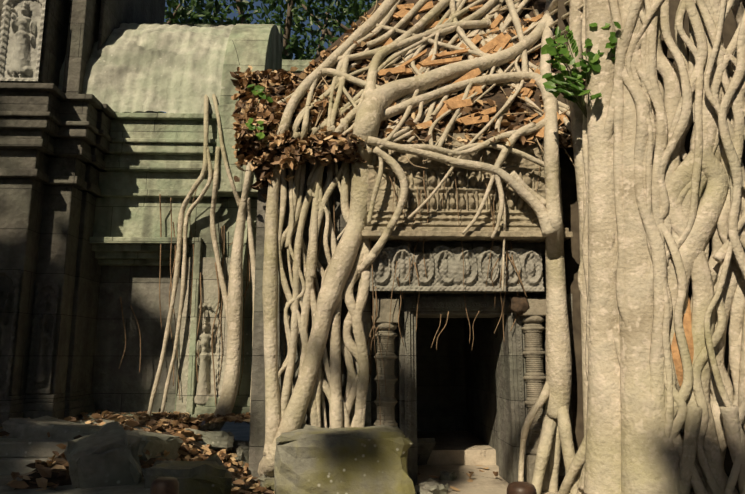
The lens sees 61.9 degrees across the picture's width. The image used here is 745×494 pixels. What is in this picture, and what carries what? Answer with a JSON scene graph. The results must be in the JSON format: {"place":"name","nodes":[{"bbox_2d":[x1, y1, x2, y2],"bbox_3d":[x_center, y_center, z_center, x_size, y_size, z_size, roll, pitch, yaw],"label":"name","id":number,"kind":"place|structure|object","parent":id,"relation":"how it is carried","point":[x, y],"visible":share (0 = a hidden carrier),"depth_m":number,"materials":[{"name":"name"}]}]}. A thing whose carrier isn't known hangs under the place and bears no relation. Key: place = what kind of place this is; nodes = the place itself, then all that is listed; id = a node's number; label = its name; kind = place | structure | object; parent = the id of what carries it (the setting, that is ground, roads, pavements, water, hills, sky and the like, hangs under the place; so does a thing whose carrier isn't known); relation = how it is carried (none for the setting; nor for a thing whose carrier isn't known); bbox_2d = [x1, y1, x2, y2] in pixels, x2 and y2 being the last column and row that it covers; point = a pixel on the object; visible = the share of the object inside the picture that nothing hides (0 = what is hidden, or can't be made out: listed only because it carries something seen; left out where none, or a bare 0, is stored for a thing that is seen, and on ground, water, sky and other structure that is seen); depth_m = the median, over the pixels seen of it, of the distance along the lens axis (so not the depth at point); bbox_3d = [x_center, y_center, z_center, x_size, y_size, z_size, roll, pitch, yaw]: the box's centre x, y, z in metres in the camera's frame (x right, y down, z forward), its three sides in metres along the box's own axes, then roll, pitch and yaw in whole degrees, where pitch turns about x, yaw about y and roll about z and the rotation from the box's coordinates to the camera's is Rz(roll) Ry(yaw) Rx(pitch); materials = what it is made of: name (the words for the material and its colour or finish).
{"place":"outdoors","nodes":[
{"label":"outdoors","id":0,"kind":"place"},
{"bbox_2d":[14,424,261,493],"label":"rubble slope","id":1,"kind":"structure","parent":0,"point":[67,480],"depth_m":4.76,"materials":[{"name":"brown plant"}]},
{"bbox_2d":[150,477,178,493],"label":"barrier post","id":2,"kind":"object","parent":1,"relation":"on","point":[165,485],"visible":1,"depth_m":3.34,"materials":[{"name":"brown wood"}]},
{"bbox_2d":[185,428,233,450],"bbox_3d":[-1.649,1.903,6.138,0.562,0.211,0.363,5,-15,-9],"label":"rubble block","id":3,"kind":"object","parent":1,"relation":"on","point":[219,440],"depth_m":6.01,"materials":[{"name":"stone"}]},
{"bbox_2d":[229,440,248,469],"bbox_3d":[-1.260,2.091,6.217,0.354,0.277,0.367,12,-7,-30],"label":"rubble block","id":4,"kind":"object","parent":1,"relation":"on","point":[240,449],"depth_m":6.08,"materials":[{"name":"stone"}]},
{"bbox_2d":[201,421,249,440],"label":"ground","id":5,"kind":"structure","parent":0,"point":[240,431],"depth_m":10.86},
{"bbox_2d":[0,475,149,493],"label":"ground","id":6,"kind":"structure","parent":5,"relation":"on","point":[138,488],"depth_m":4.03,"materials":[{"name":"stone"}]},
{"bbox_2d":[0,419,158,474],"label":"terrace slab","id":7,"kind":"structure","parent":5,"relation":"on","point":[18,454],"depth_m":4.81,"materials":[{"name":"stone"}]},
{"bbox_2d":[0,0,165,426],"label":"tower wall","id":8,"kind":"structure","parent":7,"relation":"on","point":[55,140],"depth_m":6.53,"materials":[{"name":"stone"}]},
{"bbox_2d":[0,268,20,398],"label":"carved relief panel","id":9,"kind":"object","parent":8,"relation":"attached to","point":[9,283],"depth_m":6.07,"materials":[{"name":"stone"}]},
{"bbox_2d":[0,0,45,80],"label":"carved relief panel","id":10,"kind":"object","parent":8,"relation":"attached to","point":[21,27],"depth_m":6.80,"materials":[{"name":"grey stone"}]},
{"bbox_2d":[26,282,58,392],"bbox_3d":[-3.332,0.911,6.284,0.226,1.111,0.069,0,-10,-2],"label":"carved relief panel","id":11,"kind":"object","parent":8,"relation":"attached to","point":[42,342],"depth_m":6.29,"materials":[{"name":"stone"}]},
{"bbox_2d":[2,416,183,460],"bbox_3d":[-2.328,1.656,5.171,1.400,0.350,0.586,3,-15,15],"label":"fallen slab","id":12,"kind":"object","parent":7,"relation":"on","point":[153,444],"depth_m":5.02,"materials":[{"name":"stone"}]},
{"bbox_2d":[93,197,256,396],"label":"wall","id":13,"kind":"structure","parent":7,"relation":"on","point":[125,217],"depth_m":7.07,"materials":[{"name":"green stone"}]},
{"bbox_2d":[80,237,202,418],"bbox_3d":[-2.739,0.896,6.986,1.676,1.970,0.460,0,-10,-2],"label":"wall frame","id":14,"kind":"object","parent":13,"relation":"attached to","point":[127,251],"visible":0.15,"depth_m":6.95,"materials":[{"name":"grey stone"}]},
{"bbox_2d":[92,266,181,411],"bbox_3d":[-2.746,1.056,7.176,1.116,1.720,0.090,0,-10,-2],"label":"false door panel","id":15,"kind":"structure","parent":14,"relation":"in","point":[127,386],"depth_m":7.13,"materials":[{"name":"grey stone"}]},
{"bbox_2d":[94,112,234,197],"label":"cornice","id":16,"kind":"structure","parent":13,"relation":"on","point":[152,155],"depth_m":7.08,"materials":[{"name":"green stone"}]},
{"bbox_2d":[58,23,233,113],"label":"vault roof","id":17,"kind":"structure","parent":16,"relation":"on","point":[166,68],"depth_m":7.27,"materials":[{"name":"stone"}]},
{"bbox_2d":[176,257,230,412],"bbox_3d":[-1.846,0.966,6.846,0.540,1.720,0.050,0,-10,-2],"label":"pilaster","id":18,"kind":"object","parent":13,"relation":"attached to","point":[209,285],"visible":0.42,"depth_m":6.86,"materials":[{"name":"grey stone"}]},
{"bbox_2d":[185,303,220,413],"bbox_3d":[-1.842,1.209,6.773,0.331,1.194,0.100,0,-10,-2],"label":"carved figure relief","id":19,"kind":"object","parent":18,"relation":"attached to","point":[204,391],"visible":0.6,"depth_m":6.79,"materials":[{"name":"stone"}]},
{"bbox_2d":[141,23,282,198],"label":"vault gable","id":20,"kind":"structure","parent":13,"relation":"on","point":[256,47],"depth_m":7.31,"materials":[{"name":"stone"}]},
{"bbox_2d":[195,397,249,417],"bbox_3d":[-1.539,1.732,6.686,0.712,0.220,0.120,0,-10,-2],"label":"wall base","id":21,"kind":"object","parent":13,"relation":"attached to","point":[241,405],"depth_m":6.67,"materials":[{"name":"green stone"}]},
{"bbox_2d":[64,421,141,488],"bbox_3d":[-1.813,1.667,4.293,0.481,0.791,0.414,-11,8,-28],"label":"tilted block","id":22,"kind":"object","parent":5,"relation":"on","point":[106,455],"depth_m":4.16,"materials":[{"name":"stone"}]},
{"bbox_2d":[167,3,182,22],"bbox_3d":[-9.562,-2.813,18.854,7.311,14.857,5.500,2,-10,-13],"label":"branch","id":23,"kind":"object","parent":5,"relation":"on","point":[175,13],"depth_m":17.93,"materials":[{"name":"brown plant"}]},
{"bbox_2d":[159,0,257,112],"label":"tree foliage","id":24,"kind":"object","parent":23,"relation":"on","point":[250,3],"depth_m":18.52,"materials":[{"name":"green plant"}]},
{"bbox_2d":[141,453,231,493],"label":"boulder","id":25,"kind":"object","parent":5,"relation":"on","point":[211,475],"depth_m":4.15,"materials":[{"name":"stone"}]},
{"bbox_2d":[232,478,249,488],"bbox_3d":[-1.294,2.119,5.302,0.432,0.286,0.330,-11,-26,28],"label":"rock","id":26,"kind":"object","parent":5,"relation":"on","point":[242,486],"visible":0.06,"depth_m":5.31,"materials":[{"name":"stone"}]},
{"bbox_2d":[257,474,273,490],"bbox_3d":[-0.860,2.183,5.600,0.378,0.249,0.295,5,-10,-1],"label":"rock","id":27,"kind":"object","parent":5,"relation":"on","point":[265,480],"visible":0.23,"depth_m":5.54,"materials":[{"name":"grey stone"}]},
{"bbox_2d":[236,0,329,68],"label":"tree trunk","id":28,"kind":"object","parent":5,"relation":"on","point":[287,31],"visible":0.02,"depth_m":17.55,"materials":[{"name":"brown plant"}]},
{"bbox_2d":[160,0,378,112],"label":"tree foliage","id":29,"kind":"object","parent":28,"relation":"attached to","point":[210,6],"visible":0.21,"depth_m":17.55,"materials":[{"name":"green plant"}]},
{"bbox_2d":[0,0,572,493],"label":"dry leaf litter","id":30,"kind":"object","parent":5,"relation":"on","point":[178,422],"visible":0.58,"depth_m":6.03,"materials":[{"name":"brown plant"}]},
{"bbox_2d":[301,4,348,43],"bbox_3d":[0.343,-3.244,21.193,6.836,16.322,5.655,6,-12,-32],"label":"tree trunk","id":31,"kind":"object","parent":5,"relation":"on","point":[328,32],"visible":0.06,"depth_m":20.71,"materials":[{"name":"brown plant"}]},
{"bbox_2d":[247,0,375,58],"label":"tree foliage","id":32,"kind":"object","parent":31,"relation":"on","point":[334,30],"visible":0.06,"depth_m":22.16,"materials":[{"name":"green plant"}]},
{"bbox_2d":[274,424,415,493],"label":"block","id":33,"kind":"object","parent":5,"relation":"on","point":[309,459],"depth_m":5.22,"materials":[{"name":"stone"}]},
{"bbox_2d":[147,0,577,493],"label":"tree roots","id":34,"kind":"object","parent":5,"relation":"on","point":[371,111],"visible":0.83,"depth_m":5.89,"materials":[{"name":"beige wood"}]},
{"bbox_2d":[119,136,542,424],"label":"hanging rootlets","id":35,"kind":"object","parent":34,"relation":"hanging from","point":[246,288],"visible":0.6,"depth_m":5.96,"materials":[{"name":"brown plant"}]},
{"bbox_2d":[245,21,622,139],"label":"leaves","id":36,"kind":"object","parent":34,"relation":"attached to","point":[550,78],"depth_m":5.61,"materials":[{"name":"green plant"}]},
{"bbox_2d":[248,162,545,483],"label":"gallery wall","id":37,"kind":"structure","parent":5,"relation":"on","point":[441,388],"depth_m":6.22,"materials":[{"name":"stone"}]},
{"bbox_2d":[346,293,370,425],"bbox_3d":[-0.132,1.166,5.929,0.236,1.465,0.100,0,-10,-2],"label":"pilaster","id":38,"kind":"object","parent":37,"relation":"attached to","point":[370,378],"visible":0.15,"depth_m":5.87,"materials":[{"name":"stone"}]},
{"bbox_2d":[349,294,369,426],"bbox_3d":[-0.130,1.216,5.862,0.207,1.549,0.014,0,-10,-2],"label":"pilaster carving","id":39,"kind":"object","parent":38,"relation":"attached to","point":[366,318],"visible":0.15,"depth_m":5.91,"materials":[{"name":"stone"}]},
{"bbox_2d":[238,0,570,183],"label":"dead leaves","id":40,"kind":"object","parent":37,"relation":"on","point":[497,96],"visible":0.12,"depth_m":6.55,"materials":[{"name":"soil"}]},
{"bbox_2d":[230,66,301,198],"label":"dry leaves","id":41,"kind":"object","parent":40,"relation":"on","point":[239,154],"visible":0.62,"depth_m":6.00,"materials":[{"name":"brown plant"}]},
{"bbox_2d":[277,0,583,427],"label":"tree roots","id":42,"kind":"object","parent":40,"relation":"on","point":[356,389],"visible":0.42,"depth_m":6.02,"materials":[{"name":"beige plant"}]},
{"bbox_2d":[297,0,585,183],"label":"dry twigs","id":43,"kind":"object","parent":40,"relation":"on","point":[535,138],"visible":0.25,"depth_m":6.42,"materials":[{"name":"brown wood"}]},
{"bbox_2d":[359,1,568,139],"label":"rotten wood debris","id":44,"kind":"object","parent":40,"relation":"on","point":[497,42],"visible":0.38,"depth_m":6.72,"materials":[{"name":"brown wood"}]},
{"bbox_2d":[369,245,543,293],"bbox_3d":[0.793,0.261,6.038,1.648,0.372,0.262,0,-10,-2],"label":"lintel","id":45,"kind":"object","parent":37,"relation":"attached to","point":[454,292],"visible":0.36,"depth_m":5.97,"materials":[{"name":"grey stone"}]},
{"bbox_2d":[362,226,572,242],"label":"cornice","id":46,"kind":"structure","parent":45,"relation":"on","point":[456,235],"depth_m":5.83,"materials":[{"name":"grey stone"}]},
{"bbox_2d":[367,133,563,227],"bbox_3d":[0.889,-0.648,5.969,1.881,0.947,0.086,0,-10,-2],"label":"carved pediment","id":47,"kind":"object","parent":46,"relation":"on","point":[471,188],"visible":0.48,"depth_m":5.96,"materials":[{"name":"grey stone"}]},
{"bbox_2d":[353,241,571,475],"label":"pilaster caps","id":48,"kind":"object","parent":37,"relation":"attached to","point":[562,471],"visible":0.1,"depth_m":6.02,"materials":[{"name":"stone"}]},
{"bbox_2d":[398,297,528,487],"bbox_3d":[0.861,1.409,6.169,1.232,1.775,0.610,0,-10,-2],"label":"door frame","id":49,"kind":"object","parent":37,"relation":"attached to","point":[515,399],"visible":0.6,"depth_m":5.95,"materials":[{"name":"grey stone"}]},
{"bbox_2d":[464,318,498,465],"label":"gallery inner wall","id":50,"kind":"structure","parent":37,"relation":"attached to","point":[481,401],"depth_m":7.84,"materials":[{"name":"stone"}]},
{"bbox_2d":[417,431,559,493],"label":"stone steps","id":51,"kind":"structure","parent":37,"relation":"attached to","point":[461,454],"depth_m":7.01,"materials":[{"name":"beige stone"}]},
{"bbox_2d":[414,478,448,493],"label":"rock","id":52,"kind":"object","parent":51,"relation":"on","point":[430,486],"visible":0.96,"depth_m":5.48,"materials":[{"name":"grey stone"}]},
{"bbox_2d":[439,471,456,480],"bbox_3d":[0.749,2.317,6.216,0.185,0.156,0.241,14,-11,18],"label":"stone","id":53,"kind":"object","parent":51,"relation":"on","point":[447,476],"visible":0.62,"depth_m":6.14,"materials":[{"name":"grey stone"}]},
{"bbox_2d":[372,298,549,491],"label":"colonette blocks","id":54,"kind":"structure","parent":51,"relation":"on","point":[537,306],"depth_m":5.85,"materials":[{"name":"stone"}]},
{"bbox_2d":[374,316,545,454],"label":"colonettes","id":55,"kind":"object","parent":54,"relation":"on","point":[533,352],"visible":0.77,"depth_m":5.83,"materials":[{"name":"stone"}]},
{"bbox_2d":[509,294,529,315],"bbox_3d":[1.399,0.549,5.934,0.165,0.217,0.161,6,-11,-29],"label":"termite nest","id":56,"kind":"object","parent":54,"relation":"attached to","point":[519,305],"visible":0.98,"depth_m":5.89,"materials":[{"name":"soil"}]},
{"bbox_2d":[507,481,536,493],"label":"barrier post","id":57,"kind":"object","parent":5,"relation":"on","point":[518,487],"visible":1,"depth_m":3.12,"materials":[{"name":"brown wood"}]},
{"bbox_2d":[558,0,744,493],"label":"wall","id":58,"kind":"structure","parent":5,"relation":"on","point":[570,216],"depth_m":6.02,"materials":[{"name":"grey stone"}]},
{"bbox_2d":[558,0,744,493],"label":"tree trunk","id":59,"kind":"object","parent":58,"relation":"attached to","point":[653,220],"visible":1,"depth_m":5.14,"materials":[{"name":"beige plant"}]},
{"bbox_2d":[671,295,693,387],"bbox_3d":[2.490,0.741,5.076,0.313,1.130,0.326,0,-10,-2],"label":"fig heartwood scar","id":60,"kind":"object","parent":58,"relation":"attached to","point":[687,325],"visible":0.19,"depth_m":4.93},
{"bbox_2d":[161,0,372,112],"label":"sky","id":61,"kind":"structure","parent":0,"point":[231,15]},
{"bbox_2d":[282,59,311,72],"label":"back wall","id":62,"kind":"structure","parent":0,"point":[300,65],"depth_m":10.04,"materials":[{"name":"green stone"}]},
{"bbox_2d":[373,242,544,257],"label":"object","id":63,"kind":"structure","parent":0,"point":[534,247],"depth_m":6.10,"materials":[{"name":"grey stone"}]}
]}

